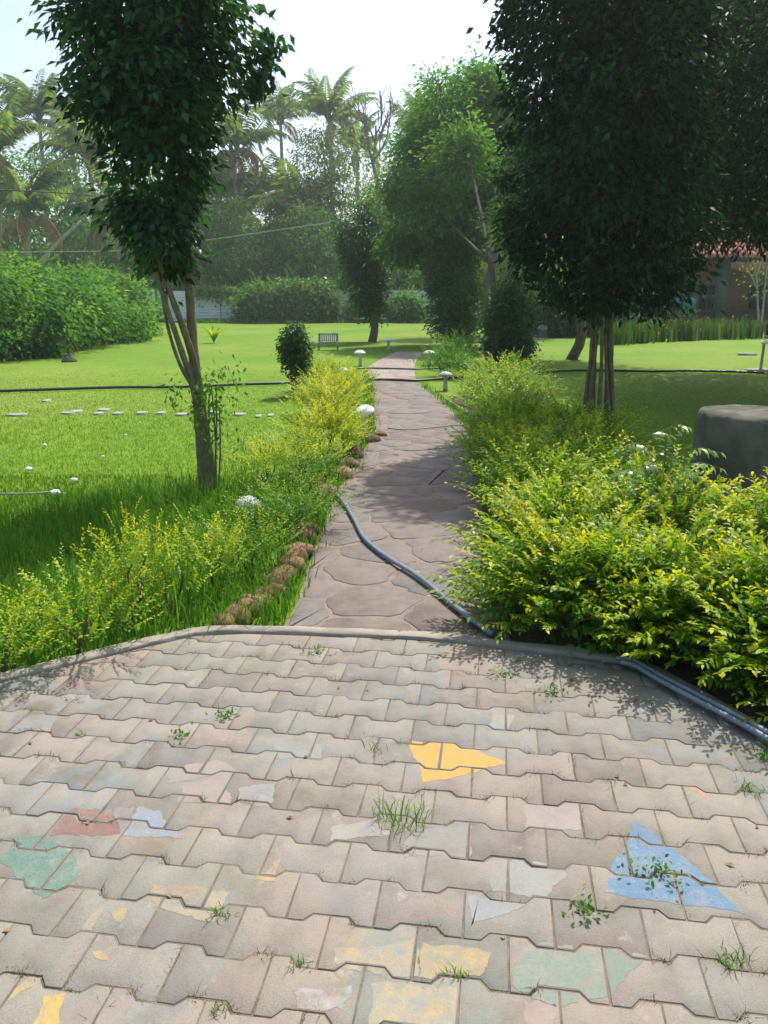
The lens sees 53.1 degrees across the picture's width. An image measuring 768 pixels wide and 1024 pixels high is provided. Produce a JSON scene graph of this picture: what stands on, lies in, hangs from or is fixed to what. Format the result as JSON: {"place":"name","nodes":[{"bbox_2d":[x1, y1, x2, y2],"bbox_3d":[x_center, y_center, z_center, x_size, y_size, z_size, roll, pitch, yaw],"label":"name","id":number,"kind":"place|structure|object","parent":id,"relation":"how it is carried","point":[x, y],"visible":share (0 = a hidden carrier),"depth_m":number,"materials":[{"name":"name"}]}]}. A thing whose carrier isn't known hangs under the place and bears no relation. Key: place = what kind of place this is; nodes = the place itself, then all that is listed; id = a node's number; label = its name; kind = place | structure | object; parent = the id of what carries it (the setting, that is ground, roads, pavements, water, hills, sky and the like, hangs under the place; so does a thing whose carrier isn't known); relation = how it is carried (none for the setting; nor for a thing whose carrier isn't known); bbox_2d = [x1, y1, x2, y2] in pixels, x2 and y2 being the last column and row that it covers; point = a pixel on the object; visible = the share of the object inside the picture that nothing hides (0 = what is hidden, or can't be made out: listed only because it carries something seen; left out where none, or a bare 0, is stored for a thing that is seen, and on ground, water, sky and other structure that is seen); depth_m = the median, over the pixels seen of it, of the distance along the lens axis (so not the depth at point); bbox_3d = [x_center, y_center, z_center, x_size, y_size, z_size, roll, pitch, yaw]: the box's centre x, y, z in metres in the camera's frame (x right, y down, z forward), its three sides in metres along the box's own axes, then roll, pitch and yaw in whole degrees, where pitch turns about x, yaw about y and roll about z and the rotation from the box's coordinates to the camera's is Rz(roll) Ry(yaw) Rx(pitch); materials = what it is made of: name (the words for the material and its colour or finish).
{"place":"outdoors","nodes":[
{"label":"outdoors","id":0,"kind":"place"},
{"bbox_2d":[0,473,342,671],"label":"long grass","id":1,"kind":"structure","parent":0,"point":[8,544],"depth_m":4.62,"materials":[{"name":"green plant"}]},
{"bbox_2d":[0,0,757,287],"label":"sky","id":2,"kind":"structure","parent":0,"point":[383,39],"materials":[{"name":"white"}]},
{"bbox_2d":[0,631,767,1023],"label":"pavement","id":3,"kind":"structure","parent":0,"point":[542,854],"depth_m":2.20,"materials":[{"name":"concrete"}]},
{"bbox_2d":[360,789,442,837],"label":"weed","id":4,"kind":"object","parent":3,"relation":"on","point":[401,809],"visible":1,"depth_m":2.29,"materials":[{"name":"green plant"}]},
{"bbox_2d":[618,844,704,897],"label":"weed","id":5,"kind":"object","parent":3,"relation":"on","point":[656,869],"visible":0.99,"depth_m":2.07,"materials":[{"name":"green plant"}]},
{"bbox_2d":[620,659,767,741],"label":"hose","id":6,"kind":"object","parent":3,"relation":"on","point":[716,710],"visible":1,"depth_m":2.90,"materials":[{"name":"grey rubber"}]},
{"bbox_2d":[0,320,767,672],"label":"lawn","id":7,"kind":"structure","parent":0,"point":[250,346],"depth_m":13.57,"materials":[{"name":"green plant"}]},
{"bbox_2d":[0,88,54,258],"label":"coconut palm","id":8,"kind":"object","parent":7,"relation":"on","point":[12,129],"visible":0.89,"depth_m":46.86,"materials":[{"name":"green plant"}]},
{"bbox_2d":[0,159,78,267],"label":"coconut palm","id":9,"kind":"object","parent":7,"relation":"on","point":[27,202],"visible":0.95,"depth_m":46.31,"materials":[{"name":"green plant"}]},
{"bbox_2d":[0,68,88,269],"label":"coconut palm","id":10,"kind":"object","parent":7,"relation":"on","point":[38,113],"visible":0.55,"depth_m":55.50,"materials":[{"name":"green plant"}]},
{"bbox_2d":[0,564,109,671],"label":"golden shrub","id":11,"kind":"object","parent":7,"relation":"on","point":[9,641],"visible":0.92,"depth_m":3.19,"materials":[{"name":"green plant"}]},
{"bbox_2d":[0,238,140,362],"bbox_3d":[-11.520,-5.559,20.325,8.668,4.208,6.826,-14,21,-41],"label":"creeper mound","id":12,"kind":"object","parent":7,"relation":"on","point":[20,331],"visible":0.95,"depth_m":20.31,"materials":[{"name":"green plant"}]},
{"bbox_2d":[1,138,140,270],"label":"leafy tree","id":13,"kind":"object","parent":7,"relation":"on","point":[63,226],"visible":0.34,"depth_m":59.45,"materials":[{"name":"green plant"}]},
{"bbox_2d":[25,109,119,265],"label":"coconut palm","id":14,"kind":"object","parent":7,"relation":"on","point":[64,140],"visible":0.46,"depth_m":52.15,"materials":[{"name":"green plant"}]},
{"bbox_2d":[0,527,172,653],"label":"golden shrub","id":15,"kind":"object","parent":7,"relation":"on","point":[93,604],"visible":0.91,"depth_m":3.36,"materials":[{"name":"green plant"}]},
{"bbox_2d":[24,258,179,344],"bbox_3d":[-11.536,-7.154,27.434,7.832,3.669,6.588,0,16,0],"label":"creeper mound","id":16,"kind":"object","parent":7,"relation":"on","point":[135,333],"visible":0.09,"depth_m":27.58,"materials":[{"name":"green plant"}]},
{"bbox_2d":[57,158,147,266],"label":"coconut palm","id":17,"kind":"object","parent":7,"relation":"on","point":[86,206],"visible":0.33,"depth_m":51.31,"materials":[{"name":"green plant"}]},
{"bbox_2d":[59,252,172,336],"bbox_3d":[-12.567,-8.989,33.198,6.699,4.385,7.449,0,16,0],"label":"creeper mound","id":18,"kind":"object","parent":7,"relation":"on","point":[125,284],"visible":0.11,"depth_m":32.84,"materials":[{"name":"green plant"}]},
{"bbox_2d":[70,496,179,622],"bbox_3d":[-1.223,0.240,3.729,0.485,0.644,0.510,4,16,13],"label":"golden shrub","id":19,"kind":"object","parent":7,"relation":"on","point":[140,545],"visible":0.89,"depth_m":3.65,"materials":[{"name":"green plant"}]},
{"bbox_2d":[84,508,225,615],"bbox_3d":[-1.113,0.262,3.803,0.689,0.566,0.580,0,16,0],"label":"golden shrub","id":20,"kind":"object","parent":7,"relation":"on","point":[171,553],"visible":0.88,"depth_m":3.76,"materials":[{"name":"green plant"}]},
{"bbox_2d":[16,0,295,493],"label":"slim tree","id":21,"kind":"object","parent":7,"relation":"on","point":[149,84],"visible":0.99,"depth_m":5.43,"materials":[{"name":"green plant"}]},
{"bbox_2d":[1,432,352,634],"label":"tall grass","id":22,"kind":"structure","parent":7,"relation":"on","point":[153,504],"depth_m":5.51,"materials":[{"name":"green plant"}]},
{"bbox_2d":[94,154,291,283],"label":"leafy tree","id":23,"kind":"object","parent":7,"relation":"on","point":[153,178],"visible":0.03,"depth_m":58.02,"materials":[{"name":"green plant"}]},
{"bbox_2d":[142,504,272,595],"bbox_3d":[-0.936,0.222,3.997,0.583,0.539,0.607,9,18,30],"label":"golden shrub","id":24,"kind":"object","parent":7,"relation":"on","point":[233,544],"visible":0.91,"depth_m":4.01,"materials":[{"name":"green plant"}]},
{"bbox_2d":[185,148,268,288],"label":"coconut palm","id":25,"kind":"object","parent":7,"relation":"on","point":[241,176],"visible":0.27,"depth_m":55.81,"materials":[{"name":"green plant"}]},
{"bbox_2d":[191,187,285,284],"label":"leafy tree","id":26,"kind":"object","parent":7,"relation":"on","point":[229,249],"visible":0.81,"depth_m":53.40,"materials":[{"name":"green plant"}]},
{"bbox_2d":[168,501,326,571],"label":"golden shrub","id":27,"kind":"object","parent":7,"relation":"on","point":[260,529],"visible":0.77,"depth_m":4.41,"materials":[{"name":"green plant"}]},
{"bbox_2d":[201,93,294,278],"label":"coconut palm","id":28,"kind":"object","parent":7,"relation":"on","point":[257,135],"visible":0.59,"depth_m":54.20,"materials":[{"name":"green plant"}]},
{"bbox_2d":[230,154,279,280],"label":"coconut palm","id":29,"kind":"object","parent":7,"relation":"on","point":[254,187],"visible":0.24,"depth_m":58.28,"materials":[{"name":"green plant"}]},
{"bbox_2d":[222,271,294,323],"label":"fence creeper","id":30,"kind":"object","parent":7,"relation":"on","point":[240,309],"visible":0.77,"depth_m":49.55,"materials":[{"name":"green plant"}]},
{"bbox_2d":[213,433,311,482],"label":"golden shrub","id":31,"kind":"object","parent":7,"relation":"on","point":[255,451],"visible":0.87,"depth_m":6.43,"materials":[{"name":"green plant"}]},
{"bbox_2d":[245,79,320,159],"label":"coconut palm","id":32,"kind":"object","parent":7,"relation":"on","point":[281,102],"visible":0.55,"depth_m":63.33,"materials":[{"name":"green plant"}]},
{"bbox_2d":[207,458,371,527],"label":"golden shrub","id":33,"kind":"object","parent":7,"relation":"on","point":[300,499],"visible":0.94,"depth_m":5.14,"materials":[{"name":"green plant"}]},
{"bbox_2d":[270,320,318,395],"bbox_3d":[-1.424,-2.447,12.356,0.768,1.236,0.680,0,16,0],"label":"small tree","id":34,"kind":"object","parent":7,"relation":"on","point":[293,347],"depth_m":12.17,"materials":[{"name":"green plant"}]},
{"bbox_2d":[238,147,351,261],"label":"coconut palm","id":35,"kind":"object","parent":7,"relation":"on","point":[273,201],"visible":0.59,"depth_m":56.18,"materials":[{"name":"green plant"}]},
{"bbox_2d":[246,263,345,323],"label":"fence creeper","id":36,"kind":"object","parent":7,"relation":"on","point":[292,288],"visible":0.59,"depth_m":49.57,"materials":[{"name":"green plant"}]},
{"bbox_2d":[8,249,585,319],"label":"undergrowth","id":37,"kind":"object","parent":7,"relation":"on","point":[213,276],"visible":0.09,"depth_m":52.66,"materials":[{"name":"green plant"}]},
{"bbox_2d":[242,415,352,474],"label":"golden shrub","id":38,"kind":"object","parent":7,"relation":"on","point":[307,444],"visible":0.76,"depth_m":6.81,"materials":[{"name":"green plant"}]},
{"bbox_2d":[257,195,346,285],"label":"leafy tree","id":39,"kind":"object","parent":7,"relation":"on","point":[316,242],"visible":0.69,"depth_m":53.57,"materials":[{"name":"green plant"}]},
{"bbox_2d":[138,289,490,321],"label":"sheet fence","id":40,"kind":"object","parent":7,"relation":"on","point":[209,310],"visible":0.09,"depth_m":51.39,"materials":[{"name":"grey metal"}]},
{"bbox_2d":[194,281,258,307],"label":"fence creeper","id":41,"kind":"object","parent":40,"relation":"attached to","point":[209,291],"visible":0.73,"depth_m":50.78,"materials":[{"name":"green plant"}]},
{"bbox_2d":[279,352,354,386],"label":"golden shrub","id":42,"kind":"object","parent":7,"relation":"on","point":[322,363],"visible":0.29,"depth_m":12.89,"materials":[{"name":"yellow plant"}]},
{"bbox_2d":[296,276,343,322],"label":"fence creeper","id":43,"kind":"object","parent":7,"relation":"on","point":[318,314],"visible":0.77,"depth_m":49.51,"materials":[{"name":"green plant"}]},
{"bbox_2d":[271,441,375,490],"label":"golden shrub","id":44,"kind":"object","parent":7,"relation":"on","point":[309,471],"visible":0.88,"depth_m":6.19,"materials":[{"name":"green plant"}]},
{"bbox_2d":[267,383,380,453],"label":"golden shrub","id":45,"kind":"object","parent":7,"relation":"on","point":[334,419],"visible":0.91,"depth_m":7.59,"materials":[{"name":"yellow plant"}]},
{"bbox_2d":[254,109,393,277],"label":"leafy tree","id":46,"kind":"object","parent":7,"relation":"on","point":[339,164],"visible":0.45,"depth_m":56.96,"materials":[{"name":"green plant"}]},
{"bbox_2d":[277,66,377,212],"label":"coconut palm","id":47,"kind":"object","parent":7,"relation":"on","point":[319,103],"visible":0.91,"depth_m":58.90,"materials":[{"name":"green plant"}]},
{"bbox_2d":[183,318,473,323],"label":"fence weeds","id":48,"kind":"object","parent":7,"relation":"on","point":[210,320],"visible":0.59,"depth_m":49.44,"materials":[{"name":"green plant"}]},
{"bbox_2d":[278,360,382,412],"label":"golden shrub","id":49,"kind":"object","parent":7,"relation":"on","point":[317,388],"visible":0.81,"depth_m":10.21,"materials":[{"name":"yellow plant"}]},
{"bbox_2d":[310,359,378,396],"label":"golden shrub","id":50,"kind":"object","parent":7,"relation":"on","point":[338,376],"visible":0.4,"depth_m":11.56,"materials":[{"name":"yellow plant"}]},
{"bbox_2d":[324,110,388,217],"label":"coconut palm","id":51,"kind":"object","parent":7,"relation":"on","point":[356,124],"visible":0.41,"depth_m":65.29,"materials":[{"name":"green plant"}]},
{"bbox_2d":[324,188,401,341],"bbox_3d":[-0.689,-8.563,27.052,2.795,5.292,3.196,0,16,0],"label":"columnar tree","id":52,"kind":"object","parent":7,"relation":"on","point":[353,243],"visible":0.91,"depth_m":26.64,"materials":[{"name":"green plant"}]},
{"bbox_2d":[342,83,398,212],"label":"bare tree","id":53,"kind":"object","parent":7,"relation":"on","point":[364,122],"visible":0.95,"depth_m":52.84,"materials":[{"name":"brown plant"}]},
{"bbox_2d":[0,369,763,391],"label":"irrigation pipe","id":54,"kind":"object","parent":7,"relation":"on","point":[261,383],"visible":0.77,"depth_m":14.07,"materials":[{"name":"black plastic"}]},
{"bbox_2d":[0,625,767,744],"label":"kerb","id":55,"kind":"structure","parent":7,"relation":"on","point":[214,630],"depth_m":3.47,"materials":[{"name":"concrete"}]},
{"bbox_2d":[616,656,767,734],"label":"hose","id":56,"kind":"object","parent":55,"relation":"on","point":[763,729],"visible":0.8,"depth_m":2.94,"materials":[{"name":"grey rubber"}]},
{"bbox_2d":[263,382,533,619],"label":"edge grass","id":57,"kind":"structure","parent":7,"relation":"on","point":[322,524],"depth_m":6.08,"materials":[{"name":"green plant"}]},
{"bbox_2d":[386,283,430,323],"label":"fence creeper","id":58,"kind":"object","parent":7,"relation":"on","point":[407,306],"visible":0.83,"depth_m":49.60,"materials":[{"name":"green plant"}]},
{"bbox_2d":[378,78,491,245],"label":"leafy tree","id":59,"kind":"object","parent":7,"relation":"on","point":[401,114],"visible":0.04,"depth_m":61.48,"materials":[{"name":"green plant"}]},
{"bbox_2d":[405,335,484,376],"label":"round shrub","id":60,"kind":"object","parent":7,"relation":"on","point":[440,358],"visible":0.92,"depth_m":15.27,"materials":[{"name":"green plant"}]},
{"bbox_2d":[353,48,546,365],"bbox_3d":[3.631,-9.258,22.283,6.981,9.086,10.049,-7,17,-23],"label":"tall tree","id":61,"kind":"object","parent":7,"relation":"on","point":[415,194],"visible":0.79,"depth_m":23.45,"materials":[{"name":"green plant"}]},
{"bbox_2d":[414,197,492,344],"bbox_3d":[2.350,-7.583,24.568,2.813,4.763,2.796,0,16,0],"label":"columnar tree","id":62,"kind":"object","parent":7,"relation":"on","point":[456,307],"visible":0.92,"depth_m":24.13,"materials":[{"name":"green plant"}]},
{"bbox_2d":[421,326,487,363],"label":"round shrub","id":63,"kind":"object","parent":7,"relation":"on","point":[462,339],"visible":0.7,"depth_m":18.29,"materials":[{"name":"green plant"}]},
{"bbox_2d":[425,44,539,329],"bbox_3d":[4.224,-13.014,31.648,5.497,11.447,5.595,0,16,0],"label":"hazy tree","id":64,"kind":"object","parent":7,"relation":"on","point":[494,258],"visible":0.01,"depth_m":32.15,"materials":[{"name":"green plant"}]},
{"bbox_2d":[450,350,558,397],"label":"golden shrub","id":65,"kind":"object","parent":7,"relation":"on","point":[510,370],"visible":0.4,"depth_m":11.28,"materials":[{"name":"green plant"}]},
{"bbox_2d":[453,345,558,384],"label":"golden shrub","id":66,"kind":"object","parent":7,"relation":"on","point":[487,367],"visible":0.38,"depth_m":12.54,"materials":[{"name":"green plant"}]},
{"bbox_2d":[473,267,543,367],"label":"dark shrub","id":67,"kind":"object","parent":7,"relation":"on","point":[512,331],"visible":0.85,"depth_m":17.52,"materials":[{"name":"green plant"}]},
{"bbox_2d":[471,206,563,301],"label":"leafy tree","id":68,"kind":"object","parent":7,"relation":"on","point":[497,271],"visible":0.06,"depth_m":46.79,"materials":[{"name":"green plant"}]},
{"bbox_2d":[474,30,591,359],"bbox_3d":[4.851,-7.721,19.034,5.315,8.019,5.652,0,16,0],"label":"lawn tree","id":69,"kind":"object","parent":7,"relation":"on","point":[576,349],"visible":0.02,"depth_m":19.42,"materials":[{"name":"green plant"}]},
{"bbox_2d":[521,279,626,337],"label":"border shrub","id":70,"kind":"object","parent":7,"relation":"on","point":[545,317],"visible":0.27,"depth_m":31.14,"materials":[{"name":"green plant"}]},
{"bbox_2d":[449,396,767,727],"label":"planting bed","id":71,"kind":"object","parent":7,"relation":"on","point":[687,672],"visible":0.08,"depth_m":3.37,"materials":[{"name":"soil"}]},
{"bbox_2d":[442,360,563,406],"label":"golden shrub","id":72,"kind":"object","parent":71,"relation":"on","point":[516,377],"visible":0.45,"depth_m":10.10,"materials":[{"name":"green plant"}]},
{"bbox_2d":[446,371,575,426],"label":"golden shrub","id":73,"kind":"object","parent":71,"relation":"on","point":[517,388],"visible":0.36,"depth_m":9.04,"materials":[{"name":"green plant"}]},
{"bbox_2d":[439,418,588,489],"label":"golden shrub","id":74,"kind":"object","parent":71,"relation":"on","point":[500,442],"visible":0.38,"depth_m":6.24,"materials":[{"name":"green plant"}]},
{"bbox_2d":[447,391,583,456],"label":"golden shrub","id":75,"kind":"object","parent":71,"relation":"on","point":[498,419],"visible":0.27,"depth_m":7.12,"materials":[{"name":"green plant"}]},
{"bbox_2d":[449,376,583,438],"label":"golden shrub","id":76,"kind":"object","parent":71,"relation":"on","point":[506,405],"visible":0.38,"depth_m":8.09,"materials":[{"name":"green plant"}]},
{"bbox_2d":[444,428,623,512],"bbox_3d":[1.071,-0.207,5.334,1.364,0.654,1.307,12,20,37],"label":"golden shrub","id":77,"kind":"object","parent":71,"relation":"on","point":[485,490],"visible":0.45,"depth_m":5.30,"materials":[{"name":"green plant"}]},
{"bbox_2d":[415,476,702,662],"bbox_3d":[0.828,0.235,3.695,1.404,0.759,1.284,0,16,0],"label":"golden shrub","id":78,"kind":"object","parent":71,"relation":"on","point":[528,575],"visible":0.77,"depth_m":3.53,"materials":[{"name":"green plant"}]},
{"bbox_2d":[443,452,680,582],"bbox_3d":[1.055,0.022,4.391,1.439,0.765,1.453,0,16,0],"label":"golden shrub","id":79,"kind":"object","parent":71,"relation":"on","point":[535,497],"visible":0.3,"depth_m":4.32,"materials":[{"name":"green plant"}]},
{"bbox_2d":[479,399,672,474],"bbox_3d":[1.665,-0.597,6.605,1.712,0.726,1.563,0,16,0],"label":"golden shrub","id":80,"kind":"object","parent":71,"relation":"on","point":[584,423],"visible":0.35,"depth_m":6.66,"materials":[{"name":"green plant"}]},
{"bbox_2d":[480,412,680,498],"bbox_3d":[1.425,-0.325,5.607,1.453,0.737,1.590,0,16,0],"label":"golden shrub","id":81,"kind":"object","parent":71,"relation":"on","point":[610,457],"visible":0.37,"depth_m":5.63,"materials":[{"name":"green plant"}]},
{"bbox_2d":[513,387,660,453],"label":"golden shrub","id":82,"kind":"object","parent":71,"relation":"on","point":[580,408],"visible":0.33,"depth_m":7.56,"materials":[{"name":"green plant"}]},
{"bbox_2d":[508,493,767,688],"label":"golden shrub","id":83,"kind":"object","parent":71,"relation":"on","point":[644,643],"visible":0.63,"depth_m":3.28,"materials":[{"name":"green plant"}]},
{"bbox_2d":[538,436,767,565],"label":"golden shrub","id":84,"kind":"object","parent":71,"relation":"on","point":[693,499],"visible":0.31,"depth_m":4.21,"materials":[{"name":"green plant"}]},
{"bbox_2d":[600,425,726,525],"bbox_3d":[1.662,-0.086,4.488,0.758,0.826,0.434,0,16,0],"label":"pinnate sapling","id":85,"kind":"object","parent":71,"relation":"on","point":[653,467],"visible":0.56,"depth_m":4.44,"materials":[{"name":"green plant"}]},
{"bbox_2d":[614,505,767,705],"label":"golden shrub","id":86,"kind":"object","parent":71,"relation":"on","point":[722,656],"visible":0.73,"depth_m":3.06,"materials":[{"name":"green plant"}]},
{"bbox_2d":[651,467,767,568],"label":"golden shrub","id":87,"kind":"object","parent":71,"relation":"on","point":[757,509],"visible":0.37,"depth_m":3.91,"materials":[{"name":"green plant"}]},
{"bbox_2d":[723,536,767,725],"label":"golden shrub","id":88,"kind":"object","parent":71,"relation":"on","point":[747,702],"visible":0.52,"depth_m":2.88,"materials":[{"name":"green plant"}]},
{"bbox_2d":[466,0,767,433],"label":"dark tree","id":89,"kind":"object","parent":7,"relation":"on","point":[636,62],"visible":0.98,"depth_m":7.74,"materials":[{"name":"green plant"}]},
{"bbox_2d":[620,319,657,343],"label":"flower clump","id":90,"kind":"object","parent":7,"relation":"on","point":[641,337],"visible":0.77,"depth_m":27.03,"materials":[{"name":"green plant"}]},
{"bbox_2d":[599,0,767,263],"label":"feathery tree","id":91,"kind":"object","parent":7,"relation":"on","point":[753,133],"visible":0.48,"depth_m":9.24,"materials":[{"name":"green plant"}]},
{"bbox_2d":[667,317,704,340],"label":"flower clump","id":92,"kind":"object","parent":7,"relation":"on","point":[689,333],"visible":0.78,"depth_m":28.29,"materials":[{"name":"green plant"}]},
{"bbox_2d":[615,0,767,260],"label":"lawn tree","id":93,"kind":"object","parent":7,"relation":"on","point":[726,167],"visible":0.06,"depth_m":11.38,"materials":[{"name":"green plant"}]},
{"bbox_2d":[624,222,767,329],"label":"house","id":94,"kind":"structure","parent":7,"relation":"on","point":[729,300],"depth_m":39.41,"materials":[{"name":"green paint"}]},
{"bbox_2d":[747,284,767,310],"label":"window","id":95,"kind":"structure","parent":94,"relation":"in","point":[752,301],"depth_m":39.58,"materials":[{"name":"grey glass"}]},
{"bbox_2d":[684,317,732,340],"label":"flower clump","id":96,"kind":"object","parent":7,"relation":"on","point":[710,333],"visible":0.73,"depth_m":29.09,"materials":[{"name":"green plant"}]},
{"bbox_2d":[686,404,767,505],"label":"concrete drum","id":97,"kind":"object","parent":7,"relation":"on","point":[736,435],"visible":0.83,"depth_m":5.85,"materials":[{"name":"grey concrete"}]},
{"bbox_2d":[715,316,747,339],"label":"flower clump","id":98,"kind":"object","parent":7,"relation":"on","point":[732,334],"visible":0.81,"depth_m":29.77,"materials":[{"name":"green plant"}]},
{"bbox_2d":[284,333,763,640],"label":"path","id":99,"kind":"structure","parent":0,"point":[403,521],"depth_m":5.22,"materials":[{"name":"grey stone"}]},
{"bbox_2d":[335,493,494,635],"bbox_3d":[-0.027,0.194,4.864,0.159,0.028,2.942,-5,16,-18],"label":"hose","id":100,"kind":"object","parent":99,"relation":"on","point":[459,609],"visible":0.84,"depth_m":4.29,"materials":[{"name":"grey rubber"}]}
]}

